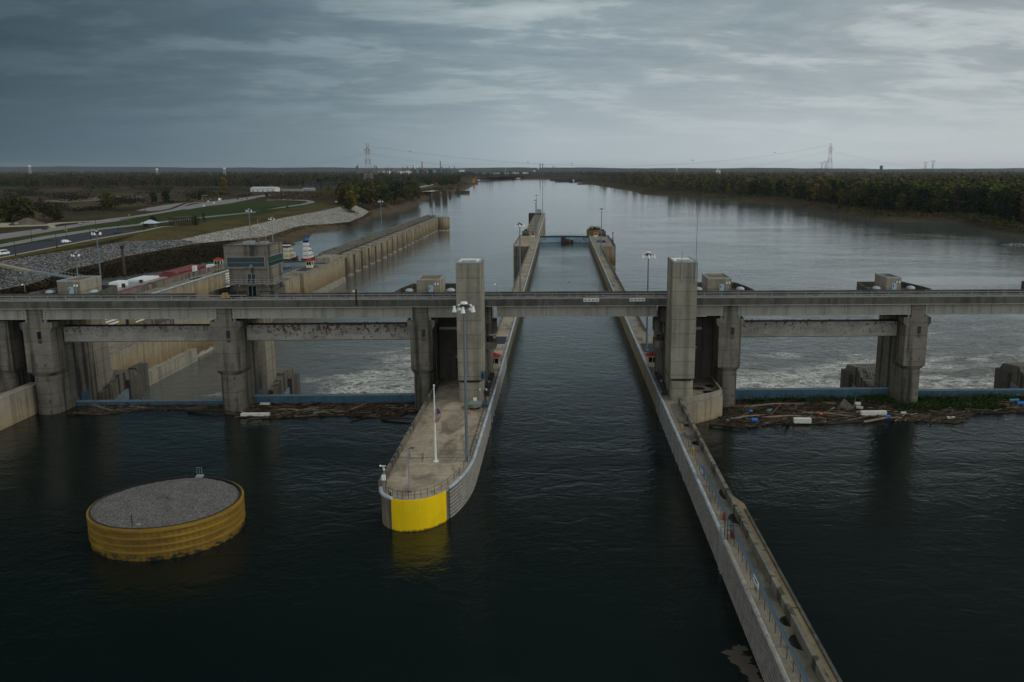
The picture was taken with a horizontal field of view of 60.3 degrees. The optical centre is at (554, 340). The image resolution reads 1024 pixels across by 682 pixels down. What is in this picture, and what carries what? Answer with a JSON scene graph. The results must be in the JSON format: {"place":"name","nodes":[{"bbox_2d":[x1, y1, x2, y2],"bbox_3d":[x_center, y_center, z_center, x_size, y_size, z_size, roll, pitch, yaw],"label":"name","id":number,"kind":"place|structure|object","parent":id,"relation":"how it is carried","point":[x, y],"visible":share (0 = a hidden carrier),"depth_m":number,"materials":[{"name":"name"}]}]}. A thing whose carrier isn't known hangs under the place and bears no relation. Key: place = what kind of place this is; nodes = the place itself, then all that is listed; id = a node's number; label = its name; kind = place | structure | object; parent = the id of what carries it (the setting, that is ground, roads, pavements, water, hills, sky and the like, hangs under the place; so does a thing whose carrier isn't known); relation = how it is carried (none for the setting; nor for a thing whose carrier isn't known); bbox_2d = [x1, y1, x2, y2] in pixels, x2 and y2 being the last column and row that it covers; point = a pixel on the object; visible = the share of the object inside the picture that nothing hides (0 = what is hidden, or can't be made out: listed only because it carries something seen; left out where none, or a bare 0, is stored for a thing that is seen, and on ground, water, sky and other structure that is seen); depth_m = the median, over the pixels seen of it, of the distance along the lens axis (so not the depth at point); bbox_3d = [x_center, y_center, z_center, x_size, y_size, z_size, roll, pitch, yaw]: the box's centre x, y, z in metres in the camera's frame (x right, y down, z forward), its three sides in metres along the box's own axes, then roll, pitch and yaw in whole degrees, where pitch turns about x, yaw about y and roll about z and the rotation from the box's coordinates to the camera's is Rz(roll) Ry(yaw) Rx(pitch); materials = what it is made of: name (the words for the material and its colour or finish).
{"place":"outdoors","nodes":[
{"label":"outdoors","id":0,"kind":"place"},
{"bbox_2d":[0,220,105,227],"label":"frontage road","id":1,"kind":"structure","parent":0,"point":[51,225],"depth_m":665.47,"materials":[{"name":"grey asphalt"}]},
{"bbox_2d":[0,229,140,256],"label":"parking lot","id":2,"kind":"structure","parent":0,"point":[42,245],"depth_m":518.91,"materials":[{"name":"grey asphalt"}]},
{"bbox_2d":[56,276,101,293],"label":"machine house","id":3,"kind":"structure","parent":0,"point":[79,285],"depth_m":179.37,"materials":[{"name":"concrete"}]},
{"bbox_2d":[0,226,171,257],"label":"path","id":4,"kind":"structure","parent":0,"point":[84,241],"depth_m":518.54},
{"bbox_2d":[44,195,142,201],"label":"field strip","id":5,"kind":"object","parent":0,"point":[90,199],"visible":0.38,"depth_m":1190.33,"materials":[{"name":"green plant"}]},
{"bbox_2d":[0,239,197,288],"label":"rock slope","id":6,"kind":"structure","parent":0,"point":[62,261],"depth_m":458.17,"materials":[{"name":"grey stone"}]},
{"bbox_2d":[0,240,237,293],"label":"scrub bank","id":7,"kind":"structure","parent":0,"point":[163,250],"depth_m":512.98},
{"bbox_2d":[0,212,372,293],"bbox_3d":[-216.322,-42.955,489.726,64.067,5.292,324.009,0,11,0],"label":"bank scrub","id":8,"kind":"object","parent":7,"relation":"on","point":[106,271],"visible":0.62,"depth_m":485.25,"materials":[{"name":"green plant"}]},
{"bbox_2d":[0,193,278,238],"bbox_3d":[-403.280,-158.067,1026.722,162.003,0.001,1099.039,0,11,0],"label":"highway","id":9,"kind":"structure","parent":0,"point":[22,233],"depth_m":730.18,"materials":[{"name":"grey asphalt"}]},
{"bbox_2d":[0,199,314,246],"bbox_3d":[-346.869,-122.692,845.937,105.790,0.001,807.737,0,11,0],"label":"frontage road","id":10,"kind":"structure","parent":0,"point":[52,236],"depth_m":611.66,"materials":[{"name":"grey asphalt"}]},
{"bbox_2d":[0,199,317,253],"bbox_3d":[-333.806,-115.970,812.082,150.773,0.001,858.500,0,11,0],"label":"lawn","id":11,"kind":"structure","parent":0,"point":[241,207],"depth_m":809.28,"materials":[{"name":"green plant"}]},
{"bbox_2d":[167,216,194,226],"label":"pergola","id":12,"kind":"object","parent":11,"relation":"on","point":[183,220],"visible":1,"depth_m":660.16,"materials":[{"name":"brown wood"}]},
{"bbox_2d":[0,203,354,260],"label":"levee slope","id":13,"kind":"structure","parent":0,"point":[183,232],"depth_m":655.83,"materials":[{"name":"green plant"}]},
{"bbox_2d":[222,218,288,295],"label":"control building","id":14,"kind":"structure","parent":0,"point":[253,265],"depth_m":179.16,"materials":[{"name":"concrete"}]},
{"bbox_2d":[0,176,518,259],"bbox_3d":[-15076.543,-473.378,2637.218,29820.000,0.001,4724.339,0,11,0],"label":"field","id":15,"kind":"structure","parent":0,"point":[123,210],"depth_m":1315.41,"materials":[{"name":"green plant"}]},
{"bbox_2d":[0,198,21,221],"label":"tree","id":16,"kind":"object","parent":15,"relation":"on","point":[6,217],"visible":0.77,"depth_m":708.82,"materials":[{"name":"green plant"}]},
{"bbox_2d":[0,194,34,221],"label":"tree","id":17,"kind":"object","parent":15,"relation":"on","point":[14,201],"visible":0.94,"depth_m":707.99,"materials":[{"name":"green plant"}]},
{"bbox_2d":[8,218,46,224],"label":"dirt mound","id":18,"kind":"object","parent":15,"relation":"on","point":[26,221],"visible":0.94,"depth_m":675.66,"materials":[{"name":"brown soil"}]},
{"bbox_2d":[17,198,37,218],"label":"tree","id":19,"kind":"object","parent":15,"relation":"on","point":[31,214],"visible":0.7,"depth_m":716.43,"materials":[{"name":"green plant"}]},
{"bbox_2d":[36,197,46,219],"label":"tree","id":20,"kind":"object","parent":15,"relation":"on","point":[42,208],"visible":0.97,"depth_m":728.87,"materials":[{"name":"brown plant"}]},
{"bbox_2d":[47,204,63,220],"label":"tree","id":21,"kind":"object","parent":15,"relation":"on","point":[57,212],"visible":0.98,"depth_m":729.42,"materials":[{"name":"green plant"}]},
{"bbox_2d":[30,267,82,277],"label":"footbridge","id":22,"kind":"object","parent":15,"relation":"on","point":[50,274],"visible":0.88,"depth_m":361.69,"materials":[{"name":"grey metal"}]},
{"bbox_2d":[99,191,115,209],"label":"tree","id":23,"kind":"object","parent":15,"relation":"on","point":[106,202],"visible":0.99,"depth_m":912.74,"materials":[{"name":"green plant"}]},
{"bbox_2d":[0,186,252,218],"bbox_3d":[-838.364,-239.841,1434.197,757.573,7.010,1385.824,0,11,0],"label":"field scrub","id":24,"kind":"object","parent":15,"relation":"on","point":[117,201],"visible":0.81,"depth_m":1339.71,"materials":[{"name":"green plant"}]},
{"bbox_2d":[136,203,181,210],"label":"gravel lot","id":25,"kind":"structure","parent":15,"relation":"on","point":[161,207],"depth_m":975.30,"materials":[{"name":"grey gravel"}]},
{"bbox_2d":[265,191,335,199],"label":"field scrub","id":26,"kind":"object","parent":15,"relation":"on","point":[302,195],"visible":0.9,"depth_m":1343.73,"materials":[{"name":"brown plant"}]},
{"bbox_2d":[250,187,279,191],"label":"warehouse","id":27,"kind":"structure","parent":0,"point":[261,189],"depth_m":1639.59,"materials":[{"name":"metal"}]},
{"bbox_2d":[180,205,368,242],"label":"rock slope","id":28,"kind":"structure","parent":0,"point":[332,216],"depth_m":772.25,"materials":[{"name":"grey stone"}]},
{"bbox_2d":[236,212,376,242],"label":"mud bank","id":29,"kind":"structure","parent":0,"point":[298,235],"depth_m":744.46,"materials":[{"name":"brown soil"}]},
{"bbox_2d":[416,274,444,291],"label":"machine house","id":30,"kind":"structure","parent":0,"point":[430,282],"depth_m":181.00,"materials":[{"name":"concrete"}]},
{"bbox_2d":[360,177,503,214],"bbox_3d":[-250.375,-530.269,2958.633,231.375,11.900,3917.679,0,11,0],"label":"mud bank","id":31,"kind":"structure","parent":0,"point":[388,207],"depth_m":1317.65,"materials":[{"name":"brown soil"}]},
{"bbox_2d":[357,186,374,203],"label":"tree","id":32,"kind":"object","parent":31,"relation":"on","point":[366,199],"visible":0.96,"depth_m":1075.23,"materials":[{"name":"green plant"}]},
{"bbox_2d":[379,185,393,202],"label":"tree","id":33,"kind":"object","parent":31,"relation":"on","point":[386,193],"visible":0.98,"depth_m":1169.79,"materials":[{"name":"green plant"}]},
{"bbox_2d":[352,181,469,210],"bbox_3d":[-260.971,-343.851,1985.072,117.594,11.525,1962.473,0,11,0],"label":"bank scrub","id":34,"kind":"object","parent":31,"relation":"on","point":[376,204],"visible":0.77,"depth_m":1277.98,"materials":[{"name":"green plant"}]},
{"bbox_2d":[0,406,1023,681],"bbox_3d":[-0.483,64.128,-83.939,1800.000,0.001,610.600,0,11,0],"label":"river","id":35,"kind":"structure","parent":0,"point":[566,546],"depth_m":107.92,"materials":[{"name":"black liquid"}]},
{"bbox_2d":[0,382,38,430],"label":"approach wall","id":36,"kind":"structure","parent":35,"relation":"in","point":[18,404],"depth_m":165.76,"materials":[{"name":"concrete"}]},
{"bbox_2d":[19,285,143,414],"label":"dam pier","id":37,"kind":"structure","parent":35,"relation":"in","point":[67,375],"depth_m":174.38,"materials":[{"name":"concrete"}]},
{"bbox_2d":[63,324,212,341],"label":"bulkhead beam","id":38,"kind":"structure","parent":37,"relation":"attached to","point":[135,332],"depth_m":172.35,"materials":[{"name":"paint"}]},
{"bbox_2d":[0,289,1023,319],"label":"service bridge","id":39,"kind":"structure","parent":37,"relation":"on","point":[506,304],"depth_m":170.43,"materials":[{"name":"concrete"}]},
{"bbox_2d":[67,403,223,414],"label":"driftwood","id":40,"kind":"object","parent":35,"relation":"on","point":[95,409],"visible":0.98,"depth_m":174.60,"materials":[{"name":"brown wood"}]},
{"bbox_2d":[76,388,222,405],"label":"spillway gate","id":41,"kind":"structure","parent":35,"relation":"in","point":[123,398],"depth_m":177.21,"materials":[{"name":"blue metal"}]},
{"bbox_2d":[86,467,244,561],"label":"mooring cell","id":42,"kind":"object","parent":35,"relation":"in","point":[176,517],"visible":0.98,"depth_m":110.53,"materials":[{"name":"grey gravel"}]},
{"bbox_2d":[209,284,300,412],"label":"dam pier","id":43,"kind":"structure","parent":35,"relation":"in","point":[246,369],"depth_m":172.60,"materials":[{"name":"concrete"}]},
{"bbox_2d":[224,401,418,419],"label":"driftwood","id":44,"kind":"object","parent":35,"relation":"on","point":[363,409],"visible":0.96,"depth_m":172.88,"materials":[{"name":"brown wood"}]},
{"bbox_2d":[254,387,414,403],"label":"spillway gate","id":45,"kind":"structure","parent":35,"relation":"in","point":[287,397],"depth_m":178.38,"materials":[{"name":"blue metal"}]},
{"bbox_2d":[395,283,455,409],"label":"dam pier","id":46,"kind":"structure","parent":35,"relation":"in","point":[422,326],"depth_m":171.13,"materials":[{"name":"concrete"}]},
{"bbox_2d":[246,322,409,340],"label":"bulkhead beam","id":47,"kind":"structure","parent":46,"relation":"attached to","point":[331,331],"depth_m":173.64,"materials":[{"name":"paint"}]},
{"bbox_2d":[697,282,753,406],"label":"dam pier","id":48,"kind":"structure","parent":35,"relation":"in","point":[726,341],"depth_m":173.16,"materials":[{"name":"concrete"}]},
{"bbox_2d":[741,319,896,336],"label":"bulkhead beam","id":49,"kind":"structure","parent":48,"relation":"attached to","point":[822,328],"depth_m":176.99,"materials":[{"name":"paint"}]},
{"bbox_2d":[721,644,762,681],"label":"river scum","id":50,"kind":"object","parent":35,"relation":"on","point":[739,659],"visible":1,"depth_m":85.11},
{"bbox_2d":[735,382,888,399],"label":"spillway gate","id":51,"kind":"structure","parent":35,"relation":"in","point":[743,393],"depth_m":181.61,"materials":[{"name":"blue metal"}]},
{"bbox_2d":[717,394,1023,427],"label":"driftwood","id":52,"kind":"object","parent":35,"relation":"on","point":[737,409],"visible":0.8,"depth_m":170.71,"materials":[{"name":"brown wood"}]},
{"bbox_2d":[837,394,856,408],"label":"net heap","id":53,"kind":"object","parent":52,"relation":"on","point":[844,403],"visible":0.97,"depth_m":174.04,"materials":[{"name":"fabric"}]},
{"bbox_2d":[860,410,886,415],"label":"foam block","id":54,"kind":"object","parent":52,"relation":"on","point":[872,412],"depth_m":168.63,"materials":[{"name":"white plastic"}]},
{"bbox_2d":[743,391,1023,410],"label":"weeds","id":55,"kind":"object","parent":52,"relation":"on","point":[931,403],"visible":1,"depth_m":178.11,"materials":[{"name":"green plant"}]},
{"bbox_2d":[840,281,931,403],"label":"dam pier","id":56,"kind":"structure","parent":35,"relation":"in","point":[900,361],"depth_m":177.44,"materials":[{"name":"concrete"}]},
{"bbox_2d":[918,381,1023,397],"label":"spillway gate","id":57,"kind":"structure","parent":35,"relation":"in","point":[1013,388],"depth_m":182.84,"materials":[{"name":"blue metal"}]},
{"bbox_2d":[994,281,1023,387],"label":"dam pier","id":58,"kind":"structure","parent":35,"relation":"in","point":[1006,374],"depth_m":202.44,"materials":[{"name":"concrete"}]},
{"bbox_2d":[0,166,1023,170],"bbox_3d":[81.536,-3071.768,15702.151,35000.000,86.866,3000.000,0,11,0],"label":"hills","id":59,"kind":"structure","parent":0,"point":[66,168],"depth_m":14740.08,"materials":[{"name":"green plant"}]},
{"bbox_2d":[0,171,1023,176],"bbox_3d":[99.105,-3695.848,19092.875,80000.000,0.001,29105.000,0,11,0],"label":"treeline","id":60,"kind":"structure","parent":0,"point":[503,175],"depth_m":9962.05,"materials":[{"name":"green plant"}]},
{"bbox_2d":[0,170,520,186],"bbox_3d":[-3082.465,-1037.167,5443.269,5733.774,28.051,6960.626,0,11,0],"label":"forest","id":61,"kind":"object","parent":60,"relation":"on","point":[157,180],"visible":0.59,"depth_m":2246.96,"materials":[{"name":"green plant"}]},
{"bbox_2d":[372,167,451,174],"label":"refinery unit","id":62,"kind":"object","parent":60,"relation":"on","point":[432,170],"visible":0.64,"depth_m":6555.40,"materials":[{"name":"grey metal"}]},
{"bbox_2d":[382,171,664,175],"bbox_3d":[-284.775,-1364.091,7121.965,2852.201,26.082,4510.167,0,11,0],"label":"forest","id":63,"kind":"object","parent":60,"relation":"on","point":[545,173],"visible":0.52,"depth_m":6267.74,"materials":[{"name":"green plant"}]},
{"bbox_2d":[575,170,1023,216],"bbox_3d":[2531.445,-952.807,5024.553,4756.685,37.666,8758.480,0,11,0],"label":"forest","id":64,"kind":"object","parent":60,"relation":"on","point":[715,180],"visible":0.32,"depth_m":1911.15,"materials":[{"name":"green plant"}]},
{"bbox_2d":[0,0,1023,168],"label":"sky","id":65,"kind":"structure","parent":0,"point":[901,84],"materials":[{"name":"grey"}]},
{"bbox_2d":[56,177,1023,398],"bbox_3d":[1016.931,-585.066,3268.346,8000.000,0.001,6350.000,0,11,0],"label":"river","id":66,"kind":"structure","parent":0,"point":[754,245],"depth_m":510.58,"materials":[{"name":"liquid"}]},
{"bbox_2d":[0,320,34,390],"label":"abutment pier","id":67,"kind":"structure","parent":66,"relation":"in","point":[14,373],"depth_m":171.30,"materials":[{"name":"concrete"}]},
{"bbox_2d":[109,276,166,290],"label":"barge","id":68,"kind":"object","parent":66,"relation":"on","point":[132,282],"visible":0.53,"depth_m":365.01,"materials":[{"name":"metal"}]},
{"bbox_2d":[104,263,229,323],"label":"retaining wall","id":69,"kind":"structure","parent":66,"relation":"in","point":[205,281],"depth_m":339.60,"materials":[{"name":"concrete"}]},
{"bbox_2d":[155,264,205,276],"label":"barge","id":70,"kind":"object","parent":66,"relation":"on","point":[176,271],"visible":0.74,"depth_m":405.22},
{"bbox_2d":[108,254,345,391],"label":"lock wall","id":71,"kind":"structure","parent":66,"relation":"in","point":[152,363],"depth_m":242.77,"materials":[{"name":"concrete"}]},
{"bbox_2d":[283,242,297,260],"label":"towboat","id":72,"kind":"object","parent":66,"relation":"on","point":[289,254],"visible":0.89,"depth_m":514.89,"materials":[{"name":"white metal"}]},
{"bbox_2d":[283,261,314,266],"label":"barge","id":73,"kind":"object","parent":66,"relation":"on","point":[292,263],"visible":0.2,"depth_m":491.70,"materials":[{"name":"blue metal"}]},
{"bbox_2d":[301,236,314,260],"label":"towboat","id":74,"kind":"object","parent":66,"relation":"on","point":[307,253],"visible":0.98,"depth_m":517.14,"materials":[{"name":"white paint"}]},
{"bbox_2d":[316,214,449,276],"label":"guide wall","id":75,"kind":"structure","parent":66,"relation":"in","point":[359,254],"depth_m":545.92,"materials":[{"name":"concrete"}]},
{"bbox_2d":[378,235,539,531],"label":"lock wall","id":76,"kind":"structure","parent":66,"relation":"in","point":[440,492],"depth_m":137.66,"materials":[{"name":"concrete"}]},
{"bbox_2d":[433,385,438,461],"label":"flagpole","id":77,"kind":"object","parent":76,"relation":"on","point":[435,448],"visible":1,"depth_m":129.23,"materials":[{"name":"white metal"}]},
{"bbox_2d":[452,301,474,461],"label":"light mast","id":78,"kind":"object","parent":76,"relation":"on","point":[462,306],"visible":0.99,"depth_m":127.40,"materials":[{"name":"metal"}]},
{"bbox_2d":[467,398,482,408],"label":"work skiff","id":79,"kind":"object","parent":76,"relation":"on","point":[474,403],"visible":0.98,"depth_m":158.46,"materials":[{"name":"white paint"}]},
{"bbox_2d":[455,257,496,401],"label":"lock tower","id":80,"kind":"structure","parent":76,"relation":"on","point":[481,330],"depth_m":161.09,"materials":[{"name":"concrete"}]},
{"bbox_2d":[484,369,495,396],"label":"gate machinery","id":81,"kind":"object","parent":76,"relation":"on","point":[489,384],"visible":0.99,"depth_m":172.96,"materials":[{"name":"metal"}]},
{"bbox_2d":[493,352,501,368],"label":"lock booth","id":82,"kind":"object","parent":76,"relation":"on","point":[496,360],"visible":0.79,"depth_m":190.49,"materials":[{"name":"beige paint"}]},
{"bbox_2d":[515,222,524,291],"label":"light mast","id":83,"kind":"object","parent":76,"relation":"on","point":[519,224],"visible":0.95,"depth_m":284.98,"materials":[{"name":"metal"}]},
{"bbox_2d":[539,234,588,242],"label":"mitre gate","id":84,"kind":"structure","parent":76,"relation":"attached to","point":[564,238],"depth_m":566.97,"materials":[{"name":"metal"}]},
{"bbox_2d":[527,209,544,235],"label":"tower","id":85,"kind":"structure","parent":66,"relation":"in","point":[540,222],"depth_m":730.65,"materials":[{"name":"concrete"}]},
{"bbox_2d":[589,235,841,681],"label":"lock wall","id":86,"kind":"structure","parent":66,"relation":"in","point":[785,644],"depth_m":106.72,"materials":[{"name":"concrete"}]},
{"bbox_2d":[642,252,655,349],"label":"light mast","id":87,"kind":"object","parent":86,"relation":"on","point":[649,254],"visible":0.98,"depth_m":207.00,"materials":[{"name":"metal"}]},
{"bbox_2d":[645,351,654,366],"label":"lock booth","id":88,"kind":"object","parent":86,"relation":"on","point":[650,359],"visible":0.61,"depth_m":191.77,"materials":[{"name":"beige paint"}]},
{"bbox_2d":[653,368,667,394],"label":"gate machinery","id":89,"kind":"object","parent":86,"relation":"on","point":[661,385],"visible":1,"depth_m":171.93,"materials":[{"name":"metal"}]},
{"bbox_2d":[652,210,697,400],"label":"lock tower","id":90,"kind":"structure","parent":86,"relation":"on","point":[674,326],"depth_m":162.45,"materials":[{"name":"concrete"}]},
{"bbox_2d":[508,177,615,178],"bbox_3d":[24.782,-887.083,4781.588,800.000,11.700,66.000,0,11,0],"label":"bank","id":91,"kind":"structure","parent":0,"point":[548,177],"depth_m":4787.86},
{"bbox_2d":[496,242,655,409],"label":"lock water","id":92,"kind":"structure","parent":0,"point":[572,363],"depth_m":224.59,"materials":[{"name":"black liquid"}]},
{"bbox_2d":[701,273,731,290],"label":"machine house","id":93,"kind":"structure","parent":0,"point":[716,281],"depth_m":183.07,"materials":[{"name":"concrete"}]},
{"bbox_2d":[569,178,1022,223],"bbox_3d":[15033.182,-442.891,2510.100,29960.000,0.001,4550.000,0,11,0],"label":"riverbank","id":94,"kind":"structure","parent":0,"point":[629,183],"depth_m":1725.87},
{"bbox_2d":[821,185,832,201],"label":"tree","id":95,"kind":"object","parent":94,"relation":"on","point":[828,193],"visible":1,"depth_m":1234.27,"materials":[{"name":"green plant"}]},
{"bbox_2d":[849,186,862,205],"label":"tree","id":96,"kind":"object","parent":94,"relation":"on","point":[854,192],"visible":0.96,"depth_m":1103.67,"materials":[{"name":"green plant"}]},
{"bbox_2d":[889,186,903,211],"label":"tree","id":97,"kind":"object","parent":94,"relation":"on","point":[897,190],"visible":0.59,"depth_m":996.83,"materials":[{"name":"green plant"}]},
{"bbox_2d":[894,193,906,210],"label":"tree","id":98,"kind":"object","parent":94,"relation":"on","point":[900,204],"visible":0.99,"depth_m":978.54,"materials":[{"name":"green plant"}]},
{"bbox_2d":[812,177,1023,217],"bbox_3d":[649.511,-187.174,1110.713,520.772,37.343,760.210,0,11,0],"label":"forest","id":99,"kind":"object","parent":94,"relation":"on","point":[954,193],"visible":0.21,"depth_m":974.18,"materials":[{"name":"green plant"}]},
{"bbox_2d":[914,187,931,211],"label":"tree","id":100,"kind":"object","parent":94,"relation":"on","point":[923,191],"visible":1,"depth_m":964.02,"materials":[{"name":"green plant"}]},
{"bbox_2d":[958,186,970,211],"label":"tree","id":101,"kind":"object","parent":94,"relation":"on","point":[964,191],"visible":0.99,"depth_m":951.02,"materials":[{"name":"green plant"}]},
{"bbox_2d":[973,187,987,212],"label":"tree","id":102,"kind":"object","parent":94,"relation":"on","point":[980,193],"visible":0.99,"depth_m":937.65,"materials":[{"name":"green plant"}]},
{"bbox_2d":[578,180,1023,234],"bbox_3d":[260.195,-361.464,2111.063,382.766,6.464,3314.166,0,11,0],"label":"bank","id":103,"kind":"structure","parent":0,"point":[795,203],"depth_m":1136.45,"materials":[{"name":"green plant"}]},
{"bbox_2d":[581,180,1023,230],"bbox_3d":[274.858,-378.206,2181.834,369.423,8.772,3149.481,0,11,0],"label":"bank scrub","id":104,"kind":"object","parent":103,"relation":"on","point":[988,217],"visible":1,"depth_m":970.33,"materials":[{"name":"green plant"}]},
{"bbox_2d":[874,273,901,289],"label":"machine house","id":105,"kind":"structure","parent":0,"point":[886,281],"depth_m":184.68,"materials":[{"name":"concrete"}]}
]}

